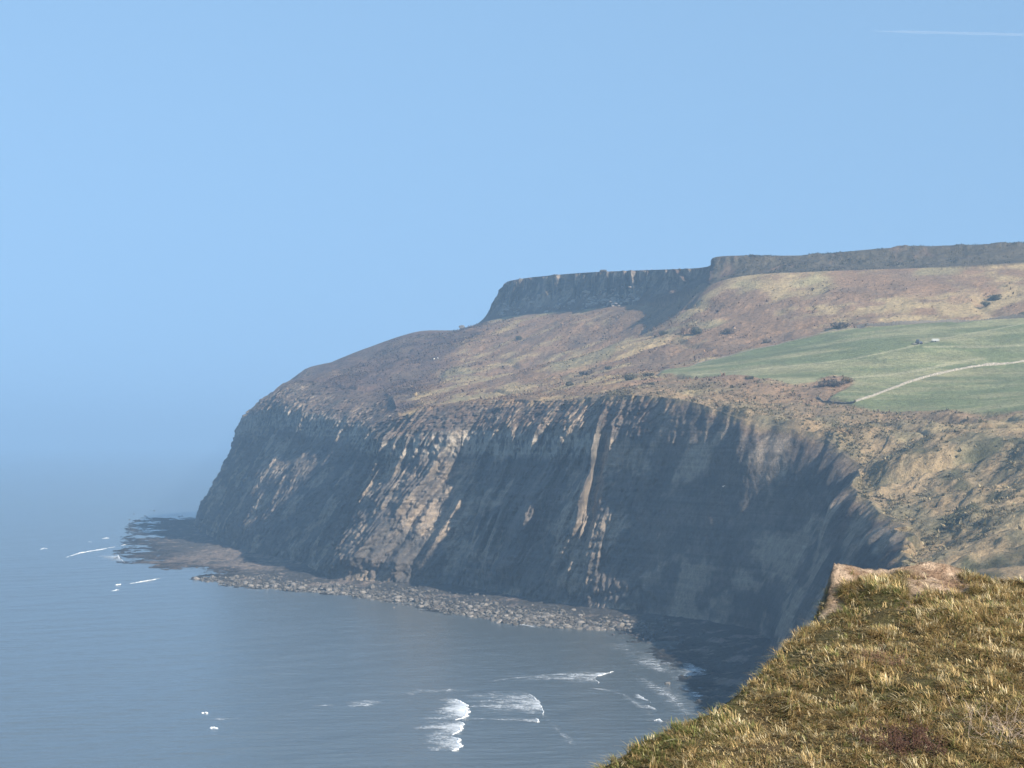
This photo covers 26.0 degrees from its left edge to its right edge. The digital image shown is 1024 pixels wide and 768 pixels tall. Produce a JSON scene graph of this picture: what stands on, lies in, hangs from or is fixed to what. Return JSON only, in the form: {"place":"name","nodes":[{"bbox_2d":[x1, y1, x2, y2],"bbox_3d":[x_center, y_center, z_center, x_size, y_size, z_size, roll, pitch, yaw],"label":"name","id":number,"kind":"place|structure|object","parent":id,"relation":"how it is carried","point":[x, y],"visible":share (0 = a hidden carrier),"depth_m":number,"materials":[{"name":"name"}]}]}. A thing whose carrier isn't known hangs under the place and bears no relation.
{"place":"outdoors","nodes":[
{"label":"outdoors","id":0,"kind":"place"},
{"bbox_2d":[0,445,714,767],"bbox_3d":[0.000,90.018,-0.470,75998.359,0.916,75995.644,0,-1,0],"label":"sea","id":1,"kind":"structure","parent":0,"point":[96,671],"depth_m":884.22,"materials":[{"name":"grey liquid"}]},
{"bbox_2d":[431,722,464,734],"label":"breaking wave","id":2,"kind":"object","parent":1,"relation":"on","point":[459,727],"visible":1,"depth_m":692.59,"materials":[{"name":"liquid"}]},
{"bbox_2d":[437,737,462,750],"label":"breaking wave","id":3,"kind":"object","parent":1,"relation":"on","point":[458,744],"visible":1,"depth_m":654.80,"materials":[{"name":"liquid"}]},
{"bbox_2d":[439,699,470,719],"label":"breaking wave","id":4,"kind":"object","parent":1,"relation":"on","point":[461,708],"visible":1,"depth_m":737.33,"materials":[{"name":"liquid"}]},
{"bbox_2d":[325,624,699,705],"bbox_3d":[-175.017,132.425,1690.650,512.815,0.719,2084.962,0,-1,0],"label":"shore foam","id":5,"kind":"object","parent":1,"relation":"on","point":[656,668],"visible":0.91,"depth_m":864.28,"materials":[{"name":"white liquid"}]},
{"bbox_2d":[487,694,543,714],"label":"breaking wave","id":6,"kind":"object","parent":1,"relation":"on","point":[536,701],"visible":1,"depth_m":755.06,"materials":[{"name":"liquid"}]},
{"bbox_2d":[563,671,612,682],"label":"breaking wave","id":7,"kind":"object","parent":1,"relation":"on","point":[592,675],"visible":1,"depth_m":845.32,"materials":[{"name":"liquid"}]},
{"bbox_2d":[0,0,1023,444],"label":"sky","id":8,"kind":"structure","parent":0,"point":[206,205],"materials":[{"name":"blue"}]},
{"bbox_2d":[113,242,1023,711],"bbox_3d":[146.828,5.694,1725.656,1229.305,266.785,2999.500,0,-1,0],"label":"headland","id":9,"kind":"structure","parent":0,"point":[735,536],"depth_m":1318.62,"materials":[{"name":"stone"}]},
{"bbox_2d":[195,573,672,630],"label":"shingle","id":10,"kind":"object","parent":9,"relation":"on","point":[406,590],"visible":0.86,"depth_m":1231.16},
{"bbox_2d":[566,381,573,385],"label":"bush","id":11,"kind":"object","parent":9,"relation":"on","point":[569,383],"visible":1,"depth_m":1414.80,"materials":[{"name":"green plant"}]},
{"bbox_2d":[579,371,594,374],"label":"bush","id":12,"kind":"object","parent":9,"relation":"on","point":[586,372],"visible":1,"depth_m":1560.29,"materials":[{"name":"green plant"}]},
{"bbox_2d":[624,374,637,379],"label":"bush","id":13,"kind":"object","parent":9,"relation":"on","point":[629,377],"visible":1,"depth_m":1367.68,"materials":[{"name":"green plant"}]},
{"bbox_2d":[643,372,653,376],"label":"bush","id":14,"kind":"object","parent":9,"relation":"on","point":[648,374],"visible":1,"depth_m":1368.60,"materials":[{"name":"green plant"}]},
{"bbox_2d":[659,330,668,334],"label":"bush","id":15,"kind":"object","parent":9,"relation":"on","point":[662,332],"visible":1,"depth_m":1611.95,"materials":[{"name":"green plant"}]},
{"bbox_2d":[324,241,1023,562],"bbox_3d":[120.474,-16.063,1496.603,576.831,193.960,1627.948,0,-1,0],"label":"scrub","id":16,"kind":"object","parent":9,"relation":"on","point":[839,426],"visible":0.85,"depth_m":1274.16,"materials":[{"name":"brown plant"}]},
{"bbox_2d":[689,327,701,333],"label":"bush","id":17,"kind":"object","parent":9,"relation":"on","point":[695,330],"visible":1,"depth_m":1582.94,"materials":[{"name":"green plant"}]},
{"bbox_2d":[720,328,734,333],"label":"bush","id":18,"kind":"object","parent":9,"relation":"on","point":[726,331],"visible":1,"depth_m":1561.32,"materials":[{"name":"green plant"}]},
{"bbox_2d":[656,327,852,375],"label":"dry stone wall","id":19,"kind":"structure","parent":9,"relation":"on","point":[761,347],"depth_m":1488.80,"materials":[{"name":"grey stone"}]},
{"bbox_2d":[817,379,845,386],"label":"gorse thicket","id":20,"kind":"object","parent":9,"relation":"on","point":[832,382],"visible":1,"depth_m":1226.03,"materials":[{"name":"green plant"}]},
{"bbox_2d":[816,396,854,403],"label":"dry stone wall","id":21,"kind":"structure","parent":9,"relation":"on","point":[830,401],"depth_m":1177.08,"materials":[{"name":"grey stone"}]},
{"bbox_2d":[830,322,849,328],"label":"bush","id":22,"kind":"object","parent":9,"relation":"on","point":[838,325],"visible":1,"depth_m":1496.36,"materials":[{"name":"green plant"}]},
{"bbox_2d":[841,376,852,382],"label":"gorse thicket","id":23,"kind":"object","parent":9,"relation":"on","point":[847,379],"visible":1,"depth_m":1237.89,"materials":[{"name":"brown plant"}]},
{"bbox_2d":[912,339,922,343],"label":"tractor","id":24,"kind":"object","parent":9,"relation":"on","point":[918,341],"visible":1,"depth_m":1368.34,"materials":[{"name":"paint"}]},
{"bbox_2d":[854,359,1023,401],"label":"farm track","id":25,"kind":"structure","parent":9,"relation":"on","point":[919,378],"depth_m":1269.52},
{"bbox_2d":[856,314,1023,328],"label":"dry stone wall","id":26,"kind":"structure","parent":9,"relation":"on","point":[1011,316],"depth_m":1482.42,"materials":[{"name":"grey stone"}]},
{"bbox_2d":[980,301,990,305],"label":"bush","id":27,"kind":"object","parent":9,"relation":"on","point":[985,303],"visible":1,"depth_m":1519.01,"materials":[{"name":"green plant"}]},
{"bbox_2d":[987,294,1001,300],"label":"bush","id":28,"kind":"object","parent":9,"relation":"on","point":[995,297],"visible":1,"depth_m":1537.05,"materials":[{"name":"green plant"}]},
{"bbox_2d":[588,561,1023,767],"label":"grassy bluff","id":29,"kind":"structure","parent":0,"point":[938,572],"depth_m":33.53,"materials":[{"name":"plant"}]},
{"bbox_2d":[848,642,914,673],"bbox_3d":[5.650,4.210,34.178,1.035,0.571,0.932,0,-1,0],"label":"bramble patch","id":30,"kind":"object","parent":29,"relation":"on","point":[879,656],"visible":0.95,"depth_m":34.05,"materials":[{"name":"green plant"}]},
{"bbox_2d":[841,709,969,762],"bbox_3d":[5.497,4.973,31.428,1.695,0.746,1.483,-1,-2,37],"label":"bramble patch","id":31,"kind":"object","parent":29,"relation":"on","point":[899,743],"visible":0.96,"depth_m":31.26,"materials":[{"name":"brown plant"}]},
{"bbox_2d":[943,688,1023,746],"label":"dead shrub","id":32,"kind":"object","parent":29,"relation":"on","point":[993,732],"visible":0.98,"depth_m":31.79,"materials":[{"name":"brown plant"}]}
]}

